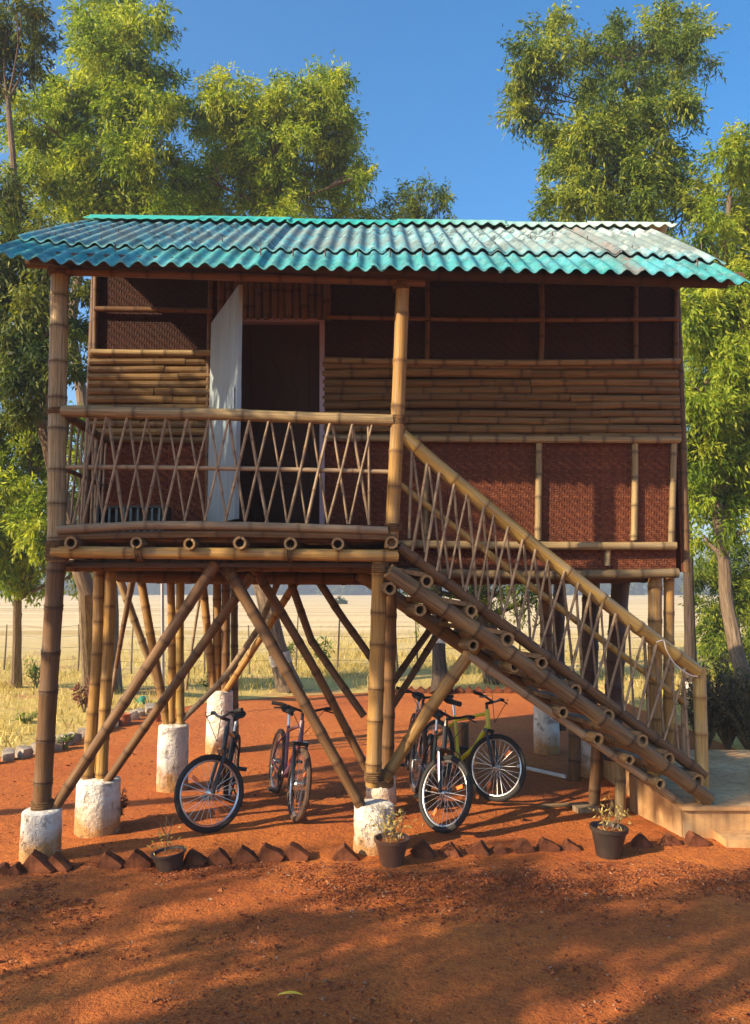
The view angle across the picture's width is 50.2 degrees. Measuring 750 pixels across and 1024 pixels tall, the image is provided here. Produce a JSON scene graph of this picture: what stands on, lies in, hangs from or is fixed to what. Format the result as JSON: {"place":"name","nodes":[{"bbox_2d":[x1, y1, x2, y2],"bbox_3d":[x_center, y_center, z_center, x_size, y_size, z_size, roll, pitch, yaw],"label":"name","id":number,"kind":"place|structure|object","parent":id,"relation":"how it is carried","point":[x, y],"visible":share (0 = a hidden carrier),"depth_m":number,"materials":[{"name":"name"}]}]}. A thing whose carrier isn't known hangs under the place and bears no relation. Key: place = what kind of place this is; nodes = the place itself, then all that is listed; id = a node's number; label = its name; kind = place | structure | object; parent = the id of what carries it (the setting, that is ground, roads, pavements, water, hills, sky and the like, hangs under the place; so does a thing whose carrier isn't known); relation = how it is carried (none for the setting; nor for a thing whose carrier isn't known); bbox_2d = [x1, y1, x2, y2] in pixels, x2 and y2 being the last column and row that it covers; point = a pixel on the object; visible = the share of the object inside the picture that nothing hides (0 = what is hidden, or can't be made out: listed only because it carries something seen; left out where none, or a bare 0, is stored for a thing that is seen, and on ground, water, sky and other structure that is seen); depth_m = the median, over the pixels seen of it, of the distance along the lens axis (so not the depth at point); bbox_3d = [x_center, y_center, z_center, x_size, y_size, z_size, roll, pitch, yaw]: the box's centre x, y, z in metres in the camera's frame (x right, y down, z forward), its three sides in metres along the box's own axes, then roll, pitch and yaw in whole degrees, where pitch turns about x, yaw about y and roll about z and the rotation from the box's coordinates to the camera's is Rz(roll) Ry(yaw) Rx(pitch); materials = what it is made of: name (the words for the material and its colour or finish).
{"place":"outdoors","nodes":[
{"label":"outdoors","id":0,"kind":"place"},
{"bbox_2d":[0,595,746,756],"bbox_3d":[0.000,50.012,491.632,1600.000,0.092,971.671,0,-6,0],"label":"field","id":1,"kind":"structure","parent":0,"point":[319,608],"depth_m":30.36,"materials":[{"name":"yellow plant"}]},
{"bbox_2d":[56,733,73,745],"bbox_3d":[-4.275,3.141,11.000,0.232,0.185,0.175,-2,-6,18],"label":"edging stone","id":2,"kind":"object","parent":1,"relation":"on","point":[69,735],"visible":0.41,"depth_m":10.96,"materials":[{"name":"grey stone"}]},
{"bbox_2d":[77,727,85,737],"bbox_3d":[-4.219,3.204,11.597,0.194,0.160,0.155,1,-6,-11],"label":"edging stone","id":3,"kind":"object","parent":1,"relation":"on","point":[81,731],"visible":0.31,"depth_m":11.53,"materials":[{"name":"white stone"}]},
{"bbox_2d":[136,708,144,715],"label":"edging stone","id":4,"kind":"object","parent":1,"relation":"on","point":[141,711],"visible":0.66,"depth_m":13.48,"materials":[{"name":"white stone"}]},
{"bbox_2d":[134,695,148,703],"bbox_3d":[-4.304,3.466,14.710,0.290,0.196,0.158,-2,-6,23],"label":"watering can","id":5,"kind":"object","parent":1,"relation":"on","point":[142,698],"visible":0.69,"depth_m":14.66,"materials":[{"name":"green plastic"}]},
{"bbox_2d":[199,672,208,690],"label":"weed plant","id":6,"kind":"object","parent":1,"relation":"on","point":[203,684],"visible":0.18,"depth_m":15.17,"materials":[{"name":"green plant"}]},
{"bbox_2d":[335,595,347,603],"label":"field tree","id":7,"kind":"object","parent":1,"relation":"on","point":[340,600],"visible":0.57,"depth_m":117.47,"materials":[{"name":"grey plant"}]},
{"bbox_2d":[0,614,706,673],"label":"wire fence","id":8,"kind":"object","parent":1,"relation":"on","point":[295,659],"visible":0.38,"depth_m":20.21,"materials":[{"name":"grey metal"}]},
{"bbox_2d":[0,691,749,1023],"bbox_3d":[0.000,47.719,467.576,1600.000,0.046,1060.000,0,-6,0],"label":"ground","id":9,"kind":"structure","parent":0,"point":[99,994],"depth_m":5.26,"materials":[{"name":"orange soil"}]},
{"bbox_2d":[0,862,10,874],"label":"edging brick","id":10,"kind":"object","parent":9,"relation":"on","point":[5,867],"visible":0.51,"depth_m":5.98,"materials":[{"name":"red brick"}]},
{"bbox_2d":[2,747,14,761],"bbox_3d":[-4.599,3.052,10.033,0.149,0.178,0.202,3,-6,-27],"label":"edging stone","id":11,"kind":"object","parent":9,"relation":"on","point":[8,754],"visible":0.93,"depth_m":9.97,"materials":[{"name":"grey stone"}]},
{"bbox_2d":[7,862,23,874],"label":"edging brick","id":12,"kind":"object","parent":9,"relation":"on","point":[15,868],"visible":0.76,"depth_m":5.98,"materials":[{"name":"red brick"}]},
{"bbox_2d":[15,745,33,758],"bbox_3d":[-4.476,3.071,10.208,0.203,0.166,0.152,-4,-7,34],"label":"edging stone","id":13,"kind":"object","parent":9,"relation":"on","point":[23,751],"visible":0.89,"depth_m":10.16,"materials":[{"name":"grey stone"}]},
{"bbox_2d":[16,709,37,723],"bbox_3d":[-5.453,3.233,12.553,0.416,0.255,0.420,5,-7,-39],"label":"weed plant","id":14,"kind":"object","parent":9,"relation":"on","point":[28,719],"visible":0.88,"depth_m":12.52,"materials":[{"name":"green plant"}]},
{"bbox_2d":[23,658,40,686],"bbox_3d":[-7.255,3.449,17.046,0.569,0.692,0.779,2,-6,-23],"label":"weed plant","id":15,"kind":"object","parent":9,"relation":"on","point":[34,671],"visible":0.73,"depth_m":17.03,"materials":[{"name":"green plant"}]},
{"bbox_2d":[30,742,35,753],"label":"edging stone","id":16,"kind":"object","parent":9,"relation":"on","point":[33,745],"visible":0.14,"depth_m":10.39,"materials":[{"name":"grey stone"}]},
{"bbox_2d":[21,849,55,873],"bbox_3d":[-2.551,2.702,6.063,0.282,0.275,0.102,-1,-6,9],"label":"edging brick","id":17,"kind":"object","parent":9,"relation":"on","point":[36,861],"visible":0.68,"depth_m":6.03,"materials":[{"name":"red brick"}]},
{"bbox_2d":[0,0,92,693],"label":"acacia tree","id":18,"kind":"object","parent":9,"relation":"on","point":[24,341],"visible":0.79,"depth_m":13.04,"materials":[{"name":"green plant"}]},
{"bbox_2d":[0,400,116,687],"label":"acacia tree","id":19,"kind":"object","parent":9,"relation":"on","point":[23,528],"visible":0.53,"depth_m":15.17,"materials":[{"name":"green plant"}]},
{"bbox_2d":[54,738,62,750],"bbox_3d":[-4.274,3.105,10.661,0.225,0.175,0.175,2,-6,-23],"label":"edging stone","id":20,"kind":"object","parent":9,"relation":"on","point":[58,746],"visible":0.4,"depth_m":10.61,"materials":[{"name":"grey stone"}]},
{"bbox_2d":[48,851,73,871],"bbox_3d":[-2.419,2.720,6.105,0.243,0.236,0.103,-1,-6,13],"label":"edging brick","id":21,"kind":"object","parent":9,"relation":"on","point":[58,861],"visible":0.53,"depth_m":6.07,"materials":[{"name":"red brick"}]},
{"bbox_2d":[57,733,75,749],"bbox_3d":[-4.143,3.074,10.668,0.247,0.242,0.172,5,-7,-39],"label":"weed plant","id":22,"kind":"object","parent":9,"relation":"on","point":[68,739],"visible":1,"depth_m":10.67,"materials":[{"name":"green plant"}]},
{"bbox_2d":[69,732,81,741],"bbox_3d":[-4.246,3.181,11.289,0.136,0.172,0.189,-3,-6,24],"label":"edging stone","id":23,"kind":"object","parent":9,"relation":"on","point":[77,736],"visible":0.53,"depth_m":11.26,"materials":[{"name":"grey stone"}]},
{"bbox_2d":[70,678,89,712],"bbox_3d":[-4.965,3.100,13.575,0.378,0.709,0.343,4,-7,-36],"label":"flowering plant","id":24,"kind":"object","parent":9,"relation":"on","point":[82,701],"visible":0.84,"depth_m":13.54,"materials":[{"name":"brown plant"}]},
{"bbox_2d":[0,0,217,691],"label":"acacia tree","id":25,"kind":"object","parent":9,"relation":"on","point":[122,174],"visible":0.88,"depth_m":16.59,"materials":[{"name":"green plant"}]},
{"bbox_2d":[97,850,125,869],"bbox_3d":[-2.028,2.708,6.149,0.214,0.199,0.108,0,-6,0],"label":"edging brick","id":26,"kind":"object","parent":9,"relation":"on","point":[109,859],"visible":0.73,"depth_m":6.11,"materials":[{"name":"red brick"}]},
{"bbox_2d":[120,788,128,817],"bbox_3d":[-2.357,2.677,7.327,0.235,0.340,0.232,0,-6,0],"label":"flowering plant","id":27,"kind":"object","parent":9,"relation":"on","point":[123,805],"visible":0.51,"depth_m":7.33,"materials":[{"name":"brown plant"}]},
{"bbox_2d":[119,713,130,725],"bbox_3d":[-3.962,3.270,12.611,0.225,0.178,0.223,0,-6,0],"label":"plant pot","id":28,"kind":"object","parent":9,"relation":"on","point":[124,719],"visible":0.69,"depth_m":12.53,"materials":[{"name":"ceramic"}]},
{"bbox_2d":[127,709,139,720],"bbox_3d":[-3.982,3.346,13.113,0.246,0.215,0.169,3,-6,-27],"label":"edging stone","id":29,"kind":"object","parent":9,"relation":"on","point":[135,715],"visible":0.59,"depth_m":13.07,"materials":[{"name":"white stone"}]},
{"bbox_2d":[123,848,153,867],"bbox_3d":[-1.825,2.711,6.171,0.224,0.223,0.105,1,-6,-7],"label":"edging brick","id":30,"kind":"object","parent":9,"relation":"on","point":[137,858],"visible":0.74,"depth_m":6.13,"materials":[{"name":"red brick"}]},
{"bbox_2d":[145,703,154,712],"bbox_3d":[-3.897,3.421,13.862,0.166,0.213,0.232,3,-6,-29],"label":"edging stone","id":31,"kind":"object","parent":9,"relation":"on","point":[149,707],"visible":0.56,"depth_m":13.81,"materials":[{"name":"white stone"}]},
{"bbox_2d":[150,710,160,721],"bbox_3d":[-3.550,3.312,12.986,0.213,0.168,0.212,0,-6,0],"label":"plant pot","id":32,"kind":"object","parent":9,"relation":"on","point":[158,718],"visible":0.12,"depth_m":12.93,"materials":[{"name":"ceramic"}]},
{"bbox_2d":[160,583,164,684],"bbox_3d":[-3.552,1.979,13.371,0.136,2.286,0.060,0,-6,0],"label":"metal pole","id":33,"kind":"object","parent":9,"relation":"on","point":[162,624],"visible":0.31,"depth_m":13.36,"materials":[{"name":"grey metal"}]},
{"bbox_2d":[147,818,186,872],"bbox_3d":[-1.611,2.538,6.165,0.303,0.391,0.303,-7,-6,-1],"label":"plant pot","id":34,"kind":"object","parent":9,"relation":"on","point":[170,858],"visible":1,"depth_m":6.09,"materials":[{"name":"black plastic"}]},
{"bbox_2d":[183,849,206,866],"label":"edging brick","id":35,"kind":"object","parent":9,"relation":"on","point":[193,857],"visible":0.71,"depth_m":6.20,"materials":[{"name":"red brick"}]},
{"bbox_2d":[174,708,246,832],"bbox_3d":[-1.455,2.337,7.700,0.571,1.128,1.568,8,-6,-1],"label":"bicycle","id":36,"kind":"object","parent":9,"relation":"on","point":[227,766],"visible":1,"depth_m":7.19,"materials":[{"name":"black paint"}]},
{"bbox_2d":[207,847,231,864],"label":"edging brick","id":37,"kind":"object","parent":9,"relation":"on","point":[218,855],"visible":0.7,"depth_m":6.22,"materials":[{"name":"red brick"}]},
{"bbox_2d":[231,844,257,864],"bbox_3d":[-1.022,2.727,6.282,0.222,0.234,0.103,1,-6,-6],"label":"edging brick","id":38,"kind":"object","parent":9,"relation":"on","point":[244,854],"visible":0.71,"depth_m":6.24,"materials":[{"name":"red brick"}]},
{"bbox_2d":[257,842,284,862],"bbox_3d":[-0.820,2.730,6.307,0.244,0.232,0.103,0,-6,5],"label":"edging brick","id":39,"kind":"object","parent":9,"relation":"on","point":[268,853],"visible":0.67,"depth_m":6.27,"materials":[{"name":"red brick"}]},
{"bbox_2d":[167,48,381,692],"bbox_3d":[-2.368,-3.271,17.584,5.090,14.378,3.584,0,-6,0],"label":"acacia tree","id":40,"kind":"object","parent":9,"relation":"on","point":[267,182],"visible":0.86,"depth_m":17.48,"materials":[{"name":"green plant"}]},
{"bbox_2d":[278,991,302,994],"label":"fallen leaf","id":41,"kind":"object","parent":9,"relation":"on","point":[290,992],"visible":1,"depth_m":4.17,"materials":[{"name":"yellow plant"}]},
{"bbox_2d":[287,641,297,655],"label":"weed plant","id":42,"kind":"object","parent":9,"relation":"on","point":[291,646],"visible":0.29,"depth_m":24.43,"materials":[{"name":"green plant"}]},
{"bbox_2d":[283,841,310,860],"bbox_3d":[-0.632,2.733,6.327,0.245,0.242,0.102,-1,-6,9],"label":"edging brick","id":43,"kind":"object","parent":9,"relation":"on","point":[294,851],"visible":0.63,"depth_m":6.29,"materials":[{"name":"red brick"}]},
{"bbox_2d":[267,701,332,821],"bbox_3d":[-0.841,2.400,7.949,0.650,1.064,1.723,9,-8,-17],"label":"bicycle","id":44,"kind":"object","parent":9,"relation":"on","point":[285,768],"visible":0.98,"depth_m":7.64,"materials":[{"name":"paint"}]},
{"bbox_2d":[310,636,334,659],"bbox_3d":[-1.413,3.831,21.877,0.636,0.867,0.690,-5,-8,44],"label":"weed plant","id":45,"kind":"object","parent":9,"relation":"on","point":[326,650],"visible":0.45,"depth_m":21.99,"materials":[{"name":"green plant"}]},
{"bbox_2d":[332,842,360,860],"bbox_3d":[-0.228,2.741,6.328,0.233,0.240,0.105,0,-6,0],"label":"edging brick","id":46,"kind":"object","parent":9,"relation":"on","point":[344,852],"visible":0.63,"depth_m":6.29,"materials":[{"name":"red brick"}]},
{"bbox_2d":[0,574,717,594],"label":"wood","id":47,"kind":"object","parent":9,"relation":"on","point":[635,588],"visible":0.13,"depth_m":319.36,"materials":[{"name":"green plant"}]},
{"bbox_2d":[0,214,749,863],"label":"stilt hut","id":48,"kind":"object","parent":9,"relation":"on","point":[386,410],"visible":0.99,"depth_m":7.74,"materials":[{"name":"brown wood"}]},
{"bbox_2d":[96,505,170,531],"bbox_3d":[-2.235,0.102,7.426,0.622,0.302,0.251,0,-6,0],"label":"shoe rack","id":49,"kind":"object","parent":48,"relation":"on","point":[135,513],"visible":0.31,"depth_m":7.38,"materials":[{"name":"grey metal"}]},
{"bbox_2d":[207,284,242,521],"bbox_3d":[-1.388,-0.926,7.357,0.079,2.063,0.977,3,-6,-26],"label":"door","id":50,"kind":"structure","parent":48,"relation":"in","point":[226,328],"depth_m":7.25,"materials":[{"name":"grey metal"}]},
{"bbox_2d":[221,325,318,530],"bbox_3d":[-1.063,-0.851,7.918,1.054,2.105,0.054,0,-6,0],"label":"doorway","id":51,"kind":"structure","parent":48,"relation":"in","point":[280,370],"depth_m":7.92,"materials":[{"name":"brown wood"}]},
{"bbox_2d":[366,802,422,867],"bbox_3d":[0.158,2.501,6.207,0.392,0.466,0.420,4,-7,-37],"label":"plant pot","id":52,"kind":"object","parent":9,"relation":"on","point":[391,847],"visible":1,"depth_m":6.15,"materials":[{"name":"grey plastic"}]},
{"bbox_2d":[353,166,457,693],"bbox_3d":[0.768,-1.943,18.083,3.176,11.832,2.197,-3,-6,28],"label":"acacia tree","id":53,"kind":"object","parent":9,"relation":"on","point":[412,210],"visible":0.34,"depth_m":18.14,"materials":[{"name":"green plant"}]},
{"bbox_2d":[416,686,425,692],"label":"edging brick","id":54,"kind":"object","parent":9,"relation":"on","point":[420,689],"visible":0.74,"depth_m":16.51,"materials":[{"name":"red brick"}]},
{"bbox_2d":[410,839,436,858],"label":"edging brick","id":55,"kind":"object","parent":9,"relation":"on","point":[422,849],"visible":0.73,"depth_m":6.34,"materials":[{"name":"red brick"}]},
{"bbox_2d":[396,686,453,792],"bbox_3d":[0.473,2.501,9.015,0.647,1.070,1.721,8,-6,0],"label":"bicycle","id":56,"kind":"object","parent":9,"relation":"on","point":[411,759],"visible":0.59,"depth_m":8.66,"materials":[{"name":"paint"}]},
{"bbox_2d":[413,703,476,832],"bbox_3d":[0.619,2.356,7.684,0.557,1.108,1.661,8,-6,-2],"label":"bicycle","id":57,"kind":"object","parent":9,"relation":"on","point":[433,769],"visible":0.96,"depth_m":7.23,"materials":[{"name":"black paint"}]},
{"bbox_2d":[438,841,461,857],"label":"edging brick","id":58,"kind":"object","parent":9,"relation":"on","point":[449,849],"visible":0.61,"depth_m":6.36,"materials":[{"name":"red brick"}]},
{"bbox_2d":[455,686,463,692],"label":"edging brick","id":59,"kind":"object","parent":9,"relation":"on","point":[458,689],"visible":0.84,"depth_m":16.51,"materials":[{"name":"red brick"}]},
{"bbox_2d":[460,723,468,768],"bbox_3d":[1.077,2.804,9.600,0.105,0.532,0.105,0,-6,0],"label":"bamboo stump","id":60,"kind":"object","parent":9,"relation":"on","point":[464,734],"visible":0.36,"depth_m":9.57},
{"bbox_2d":[464,686,472,692],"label":"edging brick","id":61,"kind":"object","parent":9,"relation":"on","point":[468,689],"visible":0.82,"depth_m":16.51,"materials":[{"name":"red brick"}]},
{"bbox_2d":[420,690,525,801],"bbox_3d":[0.988,2.454,8.641,0.607,1.094,1.693,12,-10,-28],"label":"bicycle","id":62,"kind":"object","parent":9,"relation":"on","point":[479,743],"visible":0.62,"depth_m":8.26,"materials":[{"name":"yellow paint"}]},
{"bbox_2d":[397,584,552,684],"bbox_3d":[2.613,-0.107,18.439,5.061,8.293,3.015,3,-6,-25],"label":"acacia tree","id":63,"kind":"object","parent":9,"relation":"on","point":[483,597],"visible":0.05,"depth_m":17.71,"materials":[{"name":"green plant"}]},
{"bbox_2d":[466,840,489,855],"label":"edging brick","id":64,"kind":"object","parent":9,"relation":"on","point":[480,847],"visible":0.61,"depth_m":6.41,"materials":[{"name":"red brick"}]},
{"bbox_2d":[473,686,482,692],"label":"edging brick","id":65,"kind":"object","parent":9,"relation":"on","point":[478,688],"visible":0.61,"depth_m":16.51,"materials":[{"name":"red brick"}]},
{"bbox_2d":[483,686,492,692],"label":"edging brick","id":66,"kind":"object","parent":9,"relation":"on","point":[487,689],"visible":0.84,"depth_m":16.51,"materials":[{"name":"orange brick"}]},
{"bbox_2d":[493,686,501,692],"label":"edging brick","id":67,"kind":"object","parent":9,"relation":"on","point":[497,689],"visible":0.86,"depth_m":16.50,"materials":[{"name":"brick"}]},
{"bbox_2d":[491,843,506,854],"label":"edging brick","id":68,"kind":"object","parent":9,"relation":"on","point":[497,849],"visible":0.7,"depth_m":6.43,"materials":[{"name":"red brick"}]},
{"bbox_2d":[502,686,511,692],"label":"edging brick","id":69,"kind":"object","parent":9,"relation":"on","point":[506,689],"visible":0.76,"depth_m":16.51,"materials":[{"name":"orange brick"}]},
{"bbox_2d":[511,837,534,853],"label":"edging brick","id":70,"kind":"object","parent":9,"relation":"on","point":[523,845],"visible":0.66,"depth_m":6.46,"materials":[{"name":"red brick"}]},
{"bbox_2d":[517,764,566,778],"bbox_3d":[1.925,3.003,9.264,0.044,0.044,0.715,4,-7,-38],"label":"pipe","id":71,"kind":"object","parent":9,"relation":"on","point":[559,775],"visible":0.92,"depth_m":9.20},
{"bbox_2d":[536,836,559,851],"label":"edging brick","id":72,"kind":"object","parent":9,"relation":"on","point":[545,844],"visible":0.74,"depth_m":6.50,"materials":[{"name":"red brick"}]},
{"bbox_2d":[539,802,589,807],"bbox_3d":[1.895,2.870,7.851,0.572,0.049,0.039,1,-6,-7],"label":"dry branch","id":73,"kind":"object","parent":9,"relation":"on","point":[558,804],"visible":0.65,"depth_m":7.83,"materials":[{"name":"brown wood"}]},
{"bbox_2d":[561,838,581,850],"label":"edging brick","id":74,"kind":"object","parent":9,"relation":"on","point":[568,845],"visible":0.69,"depth_m":6.53,"materials":[{"name":"red brick"}]},
{"bbox_2d":[572,804,598,812],"bbox_3d":[2.025,2.854,7.678,0.220,0.060,0.120,1,-6,-11],"label":"timber block","id":75,"kind":"object","parent":9,"relation":"on","point":[583,808],"depth_m":7.63,"materials":[{"name":"brown wood"}]},
{"bbox_2d":[588,795,635,859],"bbox_3d":[1.895,2.505,6.405,0.335,0.498,0.475,3,-6,0],"label":"plant pot","id":76,"kind":"object","parent":9,"relation":"on","point":[609,837],"visible":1,"depth_m":6.35,"materials":[{"name":"grey plastic"}]},
{"bbox_2d":[487,0,737,690],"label":"acacia tree","id":77,"kind":"object","parent":9,"relation":"on","point":[643,183],"visible":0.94,"depth_m":16.52,"materials":[{"name":"green plant"}]},
{"bbox_2d":[630,832,652,847],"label":"edging brick","id":78,"kind":"object","parent":9,"relation":"on","point":[639,840],"visible":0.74,"depth_m":6.61,"materials":[{"name":"red brick"}]},
{"bbox_2d":[659,832,683,846],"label":"edging brick","id":79,"kind":"object","parent":9,"relation":"on","point":[668,839],"visible":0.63,"depth_m":6.63,"materials":[{"name":"red brick"}]},
{"bbox_2d":[602,750,749,847],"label":"concrete landing","id":80,"kind":"object","parent":9,"relation":"on","point":[723,818],"visible":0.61,"depth_m":7.21,"materials":[{"name":"grey concrete"}]},
{"bbox_2d":[683,830,709,846],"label":"edging brick","id":81,"kind":"object","parent":9,"relation":"on","point":[692,839],"visible":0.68,"depth_m":6.63,"materials":[{"name":"red brick"}]},
{"bbox_2d":[674,679,738,749],"bbox_3d":[4.214,2.645,10.327,0.940,0.988,0.893,0,-6,0],"label":"dry shrub","id":82,"kind":"object","parent":9,"relation":"on","point":[718,719],"visible":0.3,"depth_m":10.26,"materials":[{"name":"plant"}]},
{"bbox_2d":[666,117,749,703],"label":"acacia tree","id":83,"kind":"object","parent":9,"relation":"on","point":[716,331],"visible":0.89,"depth_m":14.46,"materials":[{"name":"green plant"}]},
{"bbox_2d":[674,658,748,727],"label":"dry shrub","id":84,"kind":"object","parent":9,"relation":"on","point":[709,677],"visible":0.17,"depth_m":11.77,"materials":[{"name":"green plant"}]},
{"bbox_2d":[678,534,749,680],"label":"bushy tree","id":85,"kind":"object","parent":9,"relation":"on","point":[713,639],"visible":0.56,"depth_m":18.21,"materials":[{"name":"green plant"}]},
{"bbox_2d":[686,666,749,749],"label":"shrub","id":86,"kind":"object","parent":9,"relation":"on","point":[727,737],"visible":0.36,"depth_m":10.51,"materials":[{"name":"green plant"}]},
{"bbox_2d":[704,650,749,727],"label":"dry shrub","id":87,"kind":"object","parent":9,"relation":"on","point":[725,660],"visible":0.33,"depth_m":11.90,"materials":[{"name":"green plant"}]},
{"bbox_2d":[707,677,749,749],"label":"dry shrub","id":88,"kind":"object","parent":9,"relation":"on","point":[743,718],"visible":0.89,"depth_m":10.17,"materials":[{"name":"plant"}]},
{"bbox_2d":[0,0,749,559],"label":"sky","id":89,"kind":"structure","parent":0,"point":[429,77],"materials":[{"name":"blue"}]},
{"bbox_2d":[33,558,749,594],"bbox_3d":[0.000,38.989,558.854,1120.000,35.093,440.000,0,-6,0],"label":"hills","id":90,"kind":"structure","parent":0,"point":[646,589],"depth_m":391.29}
]}

